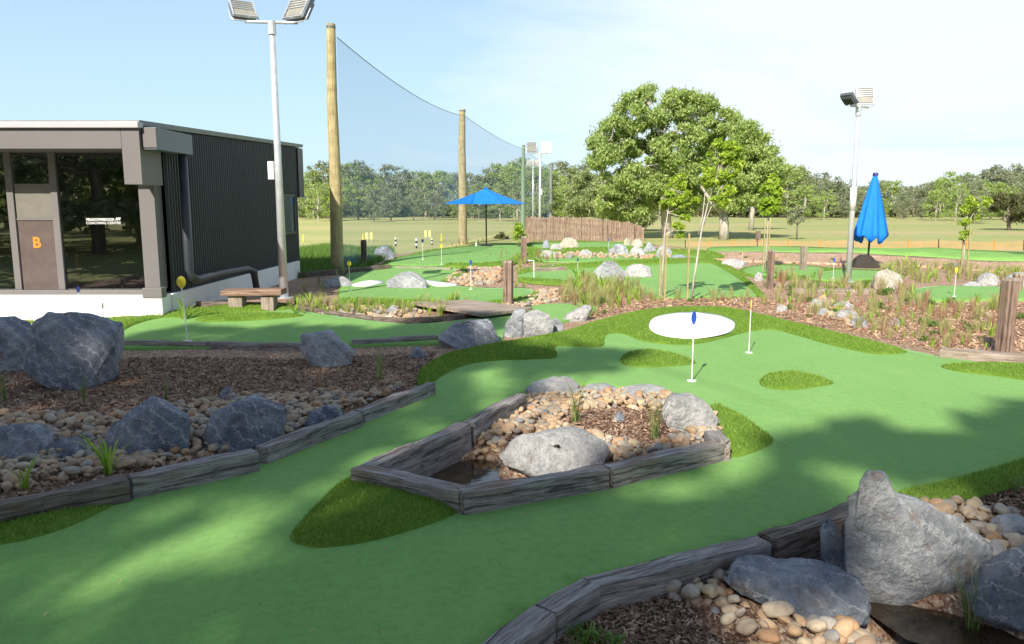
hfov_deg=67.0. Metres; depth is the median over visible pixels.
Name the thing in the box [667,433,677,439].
river pebble
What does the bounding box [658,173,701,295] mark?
sapling
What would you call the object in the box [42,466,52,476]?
river pebble
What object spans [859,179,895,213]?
gum tree
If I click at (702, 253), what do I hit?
grass
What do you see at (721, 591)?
river pebble
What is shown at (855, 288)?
grass tuft
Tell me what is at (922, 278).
grass tuft
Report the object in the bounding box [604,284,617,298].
grass tuft
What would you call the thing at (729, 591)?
river pebble
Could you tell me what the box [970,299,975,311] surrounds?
dry plant
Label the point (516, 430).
river pebble
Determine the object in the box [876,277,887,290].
grass tuft
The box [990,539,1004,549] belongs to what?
river pebble
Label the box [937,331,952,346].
grass tuft
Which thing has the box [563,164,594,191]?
gum tree
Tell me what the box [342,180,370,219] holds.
gum tree
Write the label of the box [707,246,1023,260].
fairway
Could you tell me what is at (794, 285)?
shrub
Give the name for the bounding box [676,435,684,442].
river pebble
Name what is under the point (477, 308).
footbridge
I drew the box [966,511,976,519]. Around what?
river pebble
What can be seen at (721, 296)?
dry plant
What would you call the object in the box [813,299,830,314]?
grass tuft
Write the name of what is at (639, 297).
grass tuft
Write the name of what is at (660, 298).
grass tuft
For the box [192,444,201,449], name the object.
river pebble
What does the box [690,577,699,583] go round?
river pebble
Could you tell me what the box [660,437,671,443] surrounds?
river pebble
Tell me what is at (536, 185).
gum tree
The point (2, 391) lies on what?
reed clump
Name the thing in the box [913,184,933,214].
gum tree
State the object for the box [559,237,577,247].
boulder
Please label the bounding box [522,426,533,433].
river pebble
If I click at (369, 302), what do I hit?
grass tuft
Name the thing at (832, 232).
ground
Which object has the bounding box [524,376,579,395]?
boulder
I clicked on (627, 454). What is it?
river pebble
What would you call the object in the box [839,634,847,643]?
river pebble
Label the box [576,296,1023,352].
leaf litter
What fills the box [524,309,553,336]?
boulder
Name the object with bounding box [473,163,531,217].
gum tree
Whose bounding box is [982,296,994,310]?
grass tuft
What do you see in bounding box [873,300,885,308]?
shrub
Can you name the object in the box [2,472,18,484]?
river pebble
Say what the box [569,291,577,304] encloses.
dry plant
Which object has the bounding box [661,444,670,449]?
river pebble
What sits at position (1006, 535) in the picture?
river pebble
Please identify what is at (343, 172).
gum tree
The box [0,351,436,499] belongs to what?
bark chips
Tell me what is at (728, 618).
river pebble
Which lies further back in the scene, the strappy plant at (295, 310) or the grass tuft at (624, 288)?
the grass tuft at (624, 288)
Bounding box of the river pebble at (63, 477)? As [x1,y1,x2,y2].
[57,473,70,481]
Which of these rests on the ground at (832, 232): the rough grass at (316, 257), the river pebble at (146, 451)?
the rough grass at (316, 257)
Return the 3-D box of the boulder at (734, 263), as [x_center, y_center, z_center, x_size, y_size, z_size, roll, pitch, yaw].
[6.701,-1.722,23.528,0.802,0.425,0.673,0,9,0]
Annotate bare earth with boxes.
[714,251,1023,272]
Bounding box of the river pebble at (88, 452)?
[84,450,92,456]
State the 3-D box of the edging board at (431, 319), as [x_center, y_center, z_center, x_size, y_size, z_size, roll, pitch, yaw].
[-1.498,0.028,12.727,0.539,0.223,0.076,-3,9,-21]
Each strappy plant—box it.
[2,454,38,491]
[73,433,145,475]
[174,296,195,319]
[285,301,300,313]
[295,294,310,305]
[302,291,319,304]
[306,296,325,307]
[319,302,332,310]
[572,267,580,280]
[578,289,597,304]
[587,274,609,288]
[591,273,603,286]
[614,294,623,307]
[624,291,634,304]
[632,286,641,298]
[817,287,831,296]
[833,301,845,310]
[858,278,873,287]
[898,315,909,327]
[900,258,924,272]
[903,282,918,295]
[920,300,946,313]
[923,335,939,346]
[926,271,937,282]
[979,322,996,336]
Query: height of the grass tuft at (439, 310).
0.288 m
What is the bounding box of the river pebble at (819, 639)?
[810,635,826,643]
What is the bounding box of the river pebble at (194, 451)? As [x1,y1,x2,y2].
[190,448,198,456]
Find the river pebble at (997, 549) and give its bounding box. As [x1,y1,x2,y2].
[990,543,1003,555]
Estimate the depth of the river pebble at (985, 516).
4.77 m
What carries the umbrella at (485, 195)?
on the putting green at (434, 256)
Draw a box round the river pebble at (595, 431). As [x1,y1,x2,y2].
[591,428,604,435]
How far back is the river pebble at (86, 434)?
6.31 m
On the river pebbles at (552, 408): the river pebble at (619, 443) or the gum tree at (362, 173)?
the river pebble at (619, 443)
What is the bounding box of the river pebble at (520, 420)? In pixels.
[515,418,524,422]
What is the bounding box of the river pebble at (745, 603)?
[741,601,750,607]
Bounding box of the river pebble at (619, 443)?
[616,440,626,446]
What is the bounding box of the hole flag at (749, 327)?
[745,300,752,352]
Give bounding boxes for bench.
[220,287,286,310]
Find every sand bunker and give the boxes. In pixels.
[352,280,383,286]
[426,280,457,285]
[649,312,734,338]
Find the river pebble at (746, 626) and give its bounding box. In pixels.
[736,617,757,635]
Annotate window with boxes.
[56,154,67,284]
[283,194,296,234]
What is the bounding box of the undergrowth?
[300,204,1006,217]
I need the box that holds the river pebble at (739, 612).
[734,607,745,616]
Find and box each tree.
[297,195,310,218]
[298,183,315,217]
[299,170,329,217]
[300,160,359,217]
[302,182,329,220]
[315,177,364,217]
[322,163,360,211]
[323,163,366,216]
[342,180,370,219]
[344,159,387,216]
[349,172,385,214]
[360,177,391,213]
[360,190,384,221]
[370,182,399,217]
[375,163,419,216]
[379,186,403,220]
[387,175,420,215]
[401,187,424,219]
[404,170,437,215]
[405,171,447,217]
[415,169,454,217]
[417,179,450,219]
[432,171,455,209]
[443,174,472,204]
[444,187,467,220]
[447,176,458,205]
[454,178,487,217]
[467,163,510,217]
[467,183,491,218]
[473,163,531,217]
[480,182,494,215]
[487,183,519,220]
[491,162,535,217]
[495,178,537,221]
[500,158,556,205]
[511,171,554,216]
[518,165,561,216]
[534,181,562,220]
[537,169,563,212]
[542,160,576,216]
[543,174,585,217]
[553,165,584,216]
[557,168,660,230]
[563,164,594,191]
[580,81,743,237]
[700,117,797,239]
[739,206,759,217]
[748,180,789,229]
[754,184,801,216]
[778,167,817,217]
[780,164,817,212]
[786,204,807,239]
[788,183,821,218]
[796,171,849,217]
[799,181,828,215]
[810,189,839,219]
[818,181,844,217]
[833,179,858,216]
[833,199,855,217]
[840,186,860,205]
[855,199,864,212]
[856,191,866,214]
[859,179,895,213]
[880,186,896,214]
[882,179,909,214]
[882,198,890,217]
[891,190,913,217]
[894,197,913,218]
[898,186,932,216]
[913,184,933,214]
[916,199,929,217]
[919,189,953,220]
[926,181,950,212]
[927,170,971,208]
[927,177,954,213]
[940,183,970,219]
[953,174,982,217]
[957,178,994,209]
[957,180,990,216]
[958,196,991,222]
[977,164,1022,203]
[978,170,1018,189]
[978,181,1014,219]
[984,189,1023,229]
[990,163,1023,188]
[991,183,1021,219]
[1001,171,1023,194]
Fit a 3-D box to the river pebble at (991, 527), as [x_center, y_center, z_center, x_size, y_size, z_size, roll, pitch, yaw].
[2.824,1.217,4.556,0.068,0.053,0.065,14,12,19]
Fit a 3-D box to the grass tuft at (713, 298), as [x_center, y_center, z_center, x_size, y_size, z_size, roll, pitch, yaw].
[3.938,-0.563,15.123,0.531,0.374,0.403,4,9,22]
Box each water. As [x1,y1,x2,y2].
[429,459,501,484]
[870,602,1023,643]
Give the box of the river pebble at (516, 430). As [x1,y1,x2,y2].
[512,427,520,433]
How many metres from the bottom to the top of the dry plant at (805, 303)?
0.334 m
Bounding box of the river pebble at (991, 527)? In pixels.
[985,523,997,531]
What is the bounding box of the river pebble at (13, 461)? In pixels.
[3,459,17,464]
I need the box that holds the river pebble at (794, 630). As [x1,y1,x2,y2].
[786,624,803,636]
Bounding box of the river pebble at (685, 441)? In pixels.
[681,437,690,445]
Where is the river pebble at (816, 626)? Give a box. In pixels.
[805,619,826,633]
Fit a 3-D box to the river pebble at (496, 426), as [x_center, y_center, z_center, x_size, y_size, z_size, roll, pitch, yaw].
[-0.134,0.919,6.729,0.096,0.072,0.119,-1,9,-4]
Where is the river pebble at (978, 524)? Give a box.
[970,520,987,527]
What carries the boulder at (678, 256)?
on the mulch bed
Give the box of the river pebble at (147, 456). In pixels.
[141,454,152,458]
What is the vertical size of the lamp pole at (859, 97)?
4.912 m
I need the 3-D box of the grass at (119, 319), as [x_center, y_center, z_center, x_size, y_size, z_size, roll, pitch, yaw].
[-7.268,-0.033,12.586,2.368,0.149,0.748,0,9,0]
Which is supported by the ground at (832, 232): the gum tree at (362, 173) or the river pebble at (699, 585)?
the gum tree at (362, 173)
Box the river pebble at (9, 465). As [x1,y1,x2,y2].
[5,463,13,468]
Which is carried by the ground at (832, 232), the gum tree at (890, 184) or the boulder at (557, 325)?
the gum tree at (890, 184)
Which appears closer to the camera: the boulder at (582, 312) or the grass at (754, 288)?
the boulder at (582, 312)
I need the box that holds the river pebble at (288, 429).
[284,426,293,433]
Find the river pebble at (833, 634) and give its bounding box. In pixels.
[822,629,839,641]
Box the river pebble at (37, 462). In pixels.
[33,458,45,466]
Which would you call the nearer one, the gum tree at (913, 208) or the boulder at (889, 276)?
the boulder at (889, 276)
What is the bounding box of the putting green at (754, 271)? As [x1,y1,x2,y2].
[744,265,823,275]
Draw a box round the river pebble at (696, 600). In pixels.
[685,595,701,604]
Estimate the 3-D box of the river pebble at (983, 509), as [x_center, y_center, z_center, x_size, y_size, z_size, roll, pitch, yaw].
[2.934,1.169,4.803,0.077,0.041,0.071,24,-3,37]
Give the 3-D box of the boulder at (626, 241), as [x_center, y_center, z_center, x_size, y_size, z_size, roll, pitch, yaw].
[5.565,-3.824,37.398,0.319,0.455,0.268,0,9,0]
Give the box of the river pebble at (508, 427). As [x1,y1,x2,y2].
[501,422,515,432]
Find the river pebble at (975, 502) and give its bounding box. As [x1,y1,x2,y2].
[965,497,983,510]
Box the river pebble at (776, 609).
[761,600,794,617]
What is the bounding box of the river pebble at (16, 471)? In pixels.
[10,469,22,475]
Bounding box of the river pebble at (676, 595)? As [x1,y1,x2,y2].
[668,591,680,603]
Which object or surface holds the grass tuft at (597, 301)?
on the mulch bed
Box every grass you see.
[0,503,113,544]
[26,316,139,323]
[122,302,294,329]
[195,311,303,321]
[290,475,456,547]
[297,242,395,277]
[337,264,514,300]
[337,291,538,308]
[382,243,533,266]
[417,305,906,385]
[441,266,467,281]
[443,252,527,267]
[517,276,638,292]
[519,257,763,297]
[527,240,686,262]
[530,246,725,258]
[619,348,695,366]
[709,402,772,457]
[739,264,904,283]
[759,369,833,389]
[894,457,1023,501]
[941,361,1023,379]
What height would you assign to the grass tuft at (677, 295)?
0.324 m
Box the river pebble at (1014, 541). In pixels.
[1008,536,1023,548]
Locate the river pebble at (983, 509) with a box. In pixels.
[978,506,991,513]
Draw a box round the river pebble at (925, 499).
[921,496,929,502]
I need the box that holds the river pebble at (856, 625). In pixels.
[833,615,859,630]
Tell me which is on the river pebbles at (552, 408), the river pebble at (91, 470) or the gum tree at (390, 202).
the river pebble at (91, 470)
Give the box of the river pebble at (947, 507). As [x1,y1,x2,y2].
[934,502,954,514]
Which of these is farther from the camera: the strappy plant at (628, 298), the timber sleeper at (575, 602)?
the strappy plant at (628, 298)
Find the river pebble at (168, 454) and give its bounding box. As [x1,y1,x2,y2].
[158,452,173,457]
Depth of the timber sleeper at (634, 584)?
3.87 m
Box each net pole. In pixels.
[326,23,343,269]
[458,109,466,243]
[521,145,524,228]
[549,164,552,220]
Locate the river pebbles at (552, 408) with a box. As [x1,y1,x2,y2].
[0,250,1023,643]
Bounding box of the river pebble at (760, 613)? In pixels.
[757,609,768,617]
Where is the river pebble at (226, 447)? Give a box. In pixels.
[222,444,229,450]
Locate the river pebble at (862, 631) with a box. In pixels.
[855,628,876,639]
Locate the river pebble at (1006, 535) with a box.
[1003,533,1021,539]
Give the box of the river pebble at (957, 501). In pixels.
[949,497,961,505]
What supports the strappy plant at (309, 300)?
on the mulch bed
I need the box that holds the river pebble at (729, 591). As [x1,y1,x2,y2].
[724,588,733,596]
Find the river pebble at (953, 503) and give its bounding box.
[942,499,956,510]
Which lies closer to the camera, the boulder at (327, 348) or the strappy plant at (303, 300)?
the boulder at (327, 348)
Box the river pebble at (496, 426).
[491,423,501,428]
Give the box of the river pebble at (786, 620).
[777,615,792,623]
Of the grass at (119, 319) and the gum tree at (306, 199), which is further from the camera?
the gum tree at (306, 199)
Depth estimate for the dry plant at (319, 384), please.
7.96 m
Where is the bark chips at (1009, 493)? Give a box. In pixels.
[954,486,1023,540]
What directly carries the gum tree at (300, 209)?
on the ground at (832, 232)
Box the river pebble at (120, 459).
[113,457,131,467]
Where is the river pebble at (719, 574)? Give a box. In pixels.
[712,568,726,580]
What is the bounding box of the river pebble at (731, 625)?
[721,622,733,628]
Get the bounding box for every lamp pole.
[228,0,314,298]
[526,142,552,228]
[527,159,538,218]
[840,86,875,282]
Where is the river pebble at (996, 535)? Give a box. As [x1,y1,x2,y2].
[985,532,1002,539]
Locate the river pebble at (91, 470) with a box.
[85,467,96,473]
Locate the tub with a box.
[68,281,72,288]
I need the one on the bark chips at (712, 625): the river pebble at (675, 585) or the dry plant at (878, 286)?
the river pebble at (675, 585)
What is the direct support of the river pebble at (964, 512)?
on the mulch bed
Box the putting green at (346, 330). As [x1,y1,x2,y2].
[123,303,596,350]
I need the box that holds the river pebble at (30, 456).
[25,453,40,461]
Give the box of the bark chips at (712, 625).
[552,590,761,643]
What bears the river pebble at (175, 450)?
on the mulch bed
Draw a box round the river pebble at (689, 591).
[681,583,699,599]
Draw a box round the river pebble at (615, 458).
[612,455,623,461]
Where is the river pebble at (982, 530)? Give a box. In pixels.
[979,527,998,534]
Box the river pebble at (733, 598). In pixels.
[727,594,739,602]
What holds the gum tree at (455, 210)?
on the ground at (832, 232)
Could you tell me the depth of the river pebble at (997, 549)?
4.20 m
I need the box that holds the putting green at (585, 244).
[532,242,632,247]
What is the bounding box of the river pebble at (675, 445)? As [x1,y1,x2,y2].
[673,443,682,447]
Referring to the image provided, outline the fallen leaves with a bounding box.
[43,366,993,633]
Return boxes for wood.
[306,165,1021,215]
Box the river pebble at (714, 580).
[706,578,719,585]
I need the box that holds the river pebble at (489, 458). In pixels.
[486,455,493,461]
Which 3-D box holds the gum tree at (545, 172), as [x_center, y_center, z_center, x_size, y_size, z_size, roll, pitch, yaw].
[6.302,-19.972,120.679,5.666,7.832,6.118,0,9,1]
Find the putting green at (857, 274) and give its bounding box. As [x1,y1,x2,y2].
[805,270,877,280]
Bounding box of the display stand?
[72,255,83,288]
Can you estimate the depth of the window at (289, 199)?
20.02 m
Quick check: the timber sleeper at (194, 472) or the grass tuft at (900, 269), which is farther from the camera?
the grass tuft at (900, 269)
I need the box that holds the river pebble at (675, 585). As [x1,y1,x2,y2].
[666,579,681,592]
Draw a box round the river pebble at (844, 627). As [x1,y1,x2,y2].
[832,618,853,637]
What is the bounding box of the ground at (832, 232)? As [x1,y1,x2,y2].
[298,205,1023,254]
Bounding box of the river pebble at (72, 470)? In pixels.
[63,466,80,474]
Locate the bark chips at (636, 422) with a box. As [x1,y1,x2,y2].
[561,408,700,456]
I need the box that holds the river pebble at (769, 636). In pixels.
[756,629,779,643]
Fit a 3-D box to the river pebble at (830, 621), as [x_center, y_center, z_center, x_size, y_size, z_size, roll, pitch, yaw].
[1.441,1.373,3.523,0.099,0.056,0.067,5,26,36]
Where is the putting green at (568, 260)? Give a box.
[536,253,703,262]
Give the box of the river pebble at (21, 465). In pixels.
[16,461,30,469]
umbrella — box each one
[446,187,524,245]
[854,173,888,254]
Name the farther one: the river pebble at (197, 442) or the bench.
the bench
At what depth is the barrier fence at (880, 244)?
34.67 m
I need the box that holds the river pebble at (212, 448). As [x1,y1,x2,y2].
[208,445,217,451]
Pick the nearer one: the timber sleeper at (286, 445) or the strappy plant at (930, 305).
the timber sleeper at (286, 445)
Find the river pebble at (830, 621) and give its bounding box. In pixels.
[818,615,836,629]
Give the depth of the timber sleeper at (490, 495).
4.97 m
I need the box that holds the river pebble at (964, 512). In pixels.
[962,508,977,521]
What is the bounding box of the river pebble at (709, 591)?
[700,584,717,598]
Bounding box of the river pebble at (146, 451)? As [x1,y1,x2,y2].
[141,449,151,455]
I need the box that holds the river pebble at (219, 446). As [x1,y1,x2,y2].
[215,444,221,452]
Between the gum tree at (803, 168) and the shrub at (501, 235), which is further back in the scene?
the gum tree at (803, 168)
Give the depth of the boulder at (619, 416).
7.03 m
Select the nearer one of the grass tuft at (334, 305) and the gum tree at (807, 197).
the grass tuft at (334, 305)
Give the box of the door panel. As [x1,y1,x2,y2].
[17,220,58,288]
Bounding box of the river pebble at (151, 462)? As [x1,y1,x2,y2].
[143,458,153,467]
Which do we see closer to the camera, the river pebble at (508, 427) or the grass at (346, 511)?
the grass at (346, 511)
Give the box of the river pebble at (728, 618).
[720,611,736,625]
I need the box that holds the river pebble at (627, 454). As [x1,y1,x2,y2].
[622,451,634,458]
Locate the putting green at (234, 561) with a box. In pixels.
[0,315,1023,643]
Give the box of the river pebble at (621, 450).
[615,446,631,454]
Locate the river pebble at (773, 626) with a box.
[758,618,777,631]
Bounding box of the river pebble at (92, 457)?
[82,455,96,461]
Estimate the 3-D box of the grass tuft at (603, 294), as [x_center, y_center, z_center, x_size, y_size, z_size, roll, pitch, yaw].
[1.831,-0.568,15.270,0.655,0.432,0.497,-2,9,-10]
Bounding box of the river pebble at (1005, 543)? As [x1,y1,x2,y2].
[990,538,1008,548]
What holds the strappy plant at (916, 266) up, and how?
on the mulch bed
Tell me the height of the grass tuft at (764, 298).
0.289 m
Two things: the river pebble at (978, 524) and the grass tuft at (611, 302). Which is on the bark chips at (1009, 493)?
the river pebble at (978, 524)
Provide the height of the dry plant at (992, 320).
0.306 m
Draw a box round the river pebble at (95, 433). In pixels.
[91,431,101,435]
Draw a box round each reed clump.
[0,361,10,400]
[77,373,85,400]
[162,376,168,399]
[364,345,382,379]
[560,379,592,422]
[641,392,670,438]
[944,552,1005,629]
[999,466,1023,492]
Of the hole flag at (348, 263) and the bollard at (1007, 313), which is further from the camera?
the hole flag at (348, 263)
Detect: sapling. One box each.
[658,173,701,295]
[690,137,747,298]
[757,173,785,269]
[957,195,993,273]
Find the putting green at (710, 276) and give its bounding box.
[518,263,756,298]
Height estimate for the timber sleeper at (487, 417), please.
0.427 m
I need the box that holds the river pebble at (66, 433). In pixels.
[57,430,70,439]
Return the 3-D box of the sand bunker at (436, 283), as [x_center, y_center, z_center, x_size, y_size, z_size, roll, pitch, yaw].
[-1.791,-0.950,18.916,0.578,0.057,1.401,-4,9,-22]
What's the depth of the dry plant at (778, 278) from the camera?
19.33 m
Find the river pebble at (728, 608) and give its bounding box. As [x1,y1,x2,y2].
[721,605,737,612]
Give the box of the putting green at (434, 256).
[389,244,527,265]
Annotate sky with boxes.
[0,0,1023,204]
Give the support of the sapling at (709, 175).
on the mulch bed
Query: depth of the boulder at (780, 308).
13.91 m
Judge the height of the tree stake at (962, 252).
1.389 m
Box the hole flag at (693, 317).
[687,311,696,381]
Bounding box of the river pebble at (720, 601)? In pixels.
[713,596,731,607]
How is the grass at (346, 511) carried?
on the mulch bed
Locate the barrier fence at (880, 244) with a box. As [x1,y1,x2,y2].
[685,239,1023,249]
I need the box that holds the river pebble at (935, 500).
[929,498,942,503]
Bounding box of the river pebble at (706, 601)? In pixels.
[700,598,711,607]
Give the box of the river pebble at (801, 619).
[793,613,805,626]
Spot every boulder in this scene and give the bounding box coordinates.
[0,316,30,371]
[0,422,54,460]
[24,312,123,389]
[46,435,87,458]
[101,396,189,455]
[203,394,286,451]
[218,386,232,399]
[299,329,354,367]
[304,405,342,426]
[321,276,352,287]
[374,245,393,259]
[386,271,427,287]
[387,305,397,313]
[409,346,424,357]
[438,319,499,348]
[499,426,608,476]
[504,309,525,336]
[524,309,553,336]
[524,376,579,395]
[540,250,556,256]
[542,240,548,248]
[550,244,561,249]
[552,318,562,332]
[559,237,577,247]
[563,305,590,321]
[579,249,591,255]
[584,383,616,393]
[594,261,624,279]
[608,244,627,254]
[613,411,624,421]
[622,384,664,396]
[624,238,629,244]
[624,264,651,276]
[629,246,644,254]
[630,239,642,246]
[644,242,656,252]
[656,246,671,254]
[661,392,718,432]
[671,254,686,257]
[722,258,745,267]
[723,555,870,627]
[754,272,762,280]
[776,304,786,311]
[810,299,823,305]
[818,308,827,315]
[820,518,844,569]
[833,301,853,309]
[835,310,858,316]
[843,470,993,605]
[850,317,866,327]
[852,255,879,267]
[871,269,902,289]
[895,633,919,643]
[961,281,981,285]
[962,544,1023,632]
[976,273,998,285]
[990,513,1023,535]
[1007,272,1023,285]
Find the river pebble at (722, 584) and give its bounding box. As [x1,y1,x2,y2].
[719,581,726,587]
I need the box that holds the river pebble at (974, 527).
[964,522,979,533]
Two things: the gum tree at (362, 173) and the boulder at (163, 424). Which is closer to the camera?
the boulder at (163, 424)
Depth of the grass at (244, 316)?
12.77 m
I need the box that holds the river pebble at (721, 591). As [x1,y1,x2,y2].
[716,586,727,596]
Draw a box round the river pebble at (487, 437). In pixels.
[483,434,492,441]
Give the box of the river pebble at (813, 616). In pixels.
[806,614,817,620]
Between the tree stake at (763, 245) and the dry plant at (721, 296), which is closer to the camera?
the dry plant at (721, 296)
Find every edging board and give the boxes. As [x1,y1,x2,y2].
[196,301,227,306]
[280,302,309,311]
[313,308,343,315]
[342,313,373,320]
[374,316,405,323]
[405,316,436,323]
[436,313,463,321]
[463,313,478,318]
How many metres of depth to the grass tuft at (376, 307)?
13.44 m
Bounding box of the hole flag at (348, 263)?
[347,261,351,290]
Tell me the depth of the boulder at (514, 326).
11.35 m
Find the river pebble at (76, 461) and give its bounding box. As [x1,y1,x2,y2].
[67,458,79,465]
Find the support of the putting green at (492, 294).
on the mulch bed
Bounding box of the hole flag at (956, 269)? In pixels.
[954,267,957,296]
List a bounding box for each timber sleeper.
[0,473,130,522]
[124,340,211,348]
[127,448,259,498]
[209,341,300,350]
[255,410,362,463]
[298,265,391,277]
[351,464,465,512]
[352,335,437,344]
[354,382,435,422]
[361,422,471,476]
[396,266,451,268]
[456,463,609,514]
[463,393,526,445]
[482,605,555,643]
[530,266,565,271]
[535,579,599,643]
[583,535,770,612]
[603,440,724,487]
[704,430,730,460]
[758,502,847,560]
[793,288,877,293]
[939,348,1023,363]
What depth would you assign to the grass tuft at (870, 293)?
16.54 m
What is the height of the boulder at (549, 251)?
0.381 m
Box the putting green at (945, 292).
[908,286,1023,301]
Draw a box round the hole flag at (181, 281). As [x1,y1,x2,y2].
[176,276,191,340]
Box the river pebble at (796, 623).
[786,621,801,627]
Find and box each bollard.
[361,240,366,263]
[503,260,512,303]
[521,236,526,263]
[755,230,760,241]
[766,250,774,288]
[799,246,807,269]
[994,277,1019,352]
[1012,273,1023,290]
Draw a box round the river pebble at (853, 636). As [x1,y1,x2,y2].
[847,631,862,643]
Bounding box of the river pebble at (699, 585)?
[694,582,702,592]
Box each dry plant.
[315,368,323,387]
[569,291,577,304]
[718,289,725,301]
[775,270,783,281]
[800,293,808,308]
[839,273,847,287]
[876,278,883,294]
[879,321,887,333]
[885,300,889,314]
[894,281,900,293]
[901,279,908,295]
[918,299,929,315]
[921,291,932,307]
[939,306,946,321]
[942,306,951,318]
[950,334,957,347]
[952,299,959,314]
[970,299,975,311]
[985,311,996,326]
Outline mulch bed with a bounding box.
[0,245,1023,643]
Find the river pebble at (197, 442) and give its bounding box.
[191,439,201,446]
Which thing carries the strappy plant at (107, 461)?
on the mulch bed
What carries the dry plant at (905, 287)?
on the mulch bed
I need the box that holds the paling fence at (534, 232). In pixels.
[525,216,643,242]
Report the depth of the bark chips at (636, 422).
6.92 m
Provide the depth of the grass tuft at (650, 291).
16.02 m
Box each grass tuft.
[307,302,314,311]
[311,292,322,304]
[322,292,330,305]
[327,299,339,310]
[343,299,350,311]
[353,293,368,304]
[365,294,371,307]
[372,299,381,311]
[399,301,406,313]
[407,301,412,311]
[435,300,441,315]
[558,277,570,293]
[558,289,569,302]
[563,283,579,300]
[566,270,575,288]
[570,290,583,301]
[574,280,594,299]
[575,273,592,290]
[580,289,598,305]
[585,270,598,280]
[586,275,596,286]
[589,282,601,297]
[593,295,601,306]
[593,305,599,315]
[597,285,615,302]
[602,276,622,292]
[603,285,616,298]
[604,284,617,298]
[606,272,624,285]
[606,295,614,308]
[618,278,627,297]
[624,274,639,289]
[632,284,647,294]
[637,291,646,301]
[644,287,653,298]
[646,291,657,302]
[659,293,666,301]
[671,287,682,299]
[706,286,721,301]
[728,286,734,298]
[739,291,750,302]
[760,291,768,302]
[773,288,781,300]
[774,266,793,280]
[790,285,797,298]
[792,274,802,287]
[792,287,805,302]
[799,273,816,287]
[806,281,818,293]
[806,284,817,296]
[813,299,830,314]
[819,298,829,308]
[828,277,837,285]
[831,290,838,299]
[843,272,852,284]
[851,280,864,292]
[851,312,866,327]
[852,281,867,296]
[859,311,868,320]
[866,296,876,309]
[867,286,874,296]
[867,316,882,332]
[868,303,876,314]
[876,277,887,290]
[878,314,889,327]
[885,326,893,337]
[887,291,893,301]
[892,302,901,312]
[893,258,906,268]
[893,263,904,274]
[893,323,900,331]
[894,289,905,304]
[899,285,909,297]
[902,263,915,275]
[907,291,915,305]
[910,270,915,279]
[911,289,926,306]
[912,268,920,280]
[915,268,928,282]
[919,314,929,328]
[925,307,933,320]
[932,269,942,280]
[935,300,950,315]
[936,316,947,333]
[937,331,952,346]
[942,313,962,331]
[943,261,954,272]
[949,263,962,273]
[951,265,962,279]
[956,297,964,311]
[963,269,973,279]
[964,265,972,276]
[967,329,974,341]
[968,260,974,273]
[970,299,985,314]
[972,319,984,331]
[975,304,986,317]
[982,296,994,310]
[989,291,998,305]
[991,295,998,309]
[994,262,1006,270]
[1002,267,1014,276]
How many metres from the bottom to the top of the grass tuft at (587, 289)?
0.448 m
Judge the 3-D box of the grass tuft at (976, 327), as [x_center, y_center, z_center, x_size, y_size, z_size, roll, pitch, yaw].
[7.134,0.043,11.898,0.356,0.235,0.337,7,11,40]
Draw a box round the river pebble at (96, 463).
[92,460,102,467]
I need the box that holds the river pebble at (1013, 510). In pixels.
[1006,506,1019,514]
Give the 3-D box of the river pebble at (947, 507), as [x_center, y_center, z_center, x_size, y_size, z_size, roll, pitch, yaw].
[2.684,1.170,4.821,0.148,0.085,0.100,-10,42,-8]
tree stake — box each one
[658,249,660,295]
[664,233,666,298]
[686,233,689,300]
[762,219,765,270]
[768,218,770,249]
[960,228,964,271]
[966,227,970,268]
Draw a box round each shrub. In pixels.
[492,232,509,238]
[509,221,529,246]
[562,619,613,643]
[599,630,635,643]
[785,283,795,289]
[803,297,813,302]
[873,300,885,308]
[876,289,888,295]
[881,286,895,293]
[917,334,929,340]
[926,320,938,326]
[963,322,973,329]
[1016,312,1023,318]
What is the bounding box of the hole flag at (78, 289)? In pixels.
[76,286,80,312]
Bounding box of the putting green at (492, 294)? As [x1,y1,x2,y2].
[339,266,532,301]
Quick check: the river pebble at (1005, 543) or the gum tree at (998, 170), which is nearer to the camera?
the river pebble at (1005, 543)
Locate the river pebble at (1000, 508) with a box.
[994,503,1009,514]
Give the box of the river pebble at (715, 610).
[711,606,719,614]
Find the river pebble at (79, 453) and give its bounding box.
[73,450,84,458]
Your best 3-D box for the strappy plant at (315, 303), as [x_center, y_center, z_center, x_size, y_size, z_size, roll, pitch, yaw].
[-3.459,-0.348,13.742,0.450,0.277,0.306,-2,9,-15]
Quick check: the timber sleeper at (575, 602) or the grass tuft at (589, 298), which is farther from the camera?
the grass tuft at (589, 298)
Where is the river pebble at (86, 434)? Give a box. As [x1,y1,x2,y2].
[80,431,96,438]
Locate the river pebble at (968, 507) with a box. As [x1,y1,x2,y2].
[959,505,977,515]
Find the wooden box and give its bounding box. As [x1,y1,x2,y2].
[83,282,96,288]
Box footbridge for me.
[410,300,532,316]
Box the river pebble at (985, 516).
[977,510,990,521]
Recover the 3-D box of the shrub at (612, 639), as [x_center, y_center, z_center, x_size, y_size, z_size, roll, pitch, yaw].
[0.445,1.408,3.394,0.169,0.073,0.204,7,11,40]
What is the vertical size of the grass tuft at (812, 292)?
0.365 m
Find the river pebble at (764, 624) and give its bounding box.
[759,620,768,629]
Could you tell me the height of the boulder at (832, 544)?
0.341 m
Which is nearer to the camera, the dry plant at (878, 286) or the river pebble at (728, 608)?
the river pebble at (728, 608)
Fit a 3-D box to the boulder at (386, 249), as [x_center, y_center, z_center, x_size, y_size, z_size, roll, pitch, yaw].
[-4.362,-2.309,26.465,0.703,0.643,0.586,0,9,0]
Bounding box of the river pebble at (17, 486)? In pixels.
[13,481,33,489]
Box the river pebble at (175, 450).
[169,446,179,453]
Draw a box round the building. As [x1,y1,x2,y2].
[0,120,303,319]

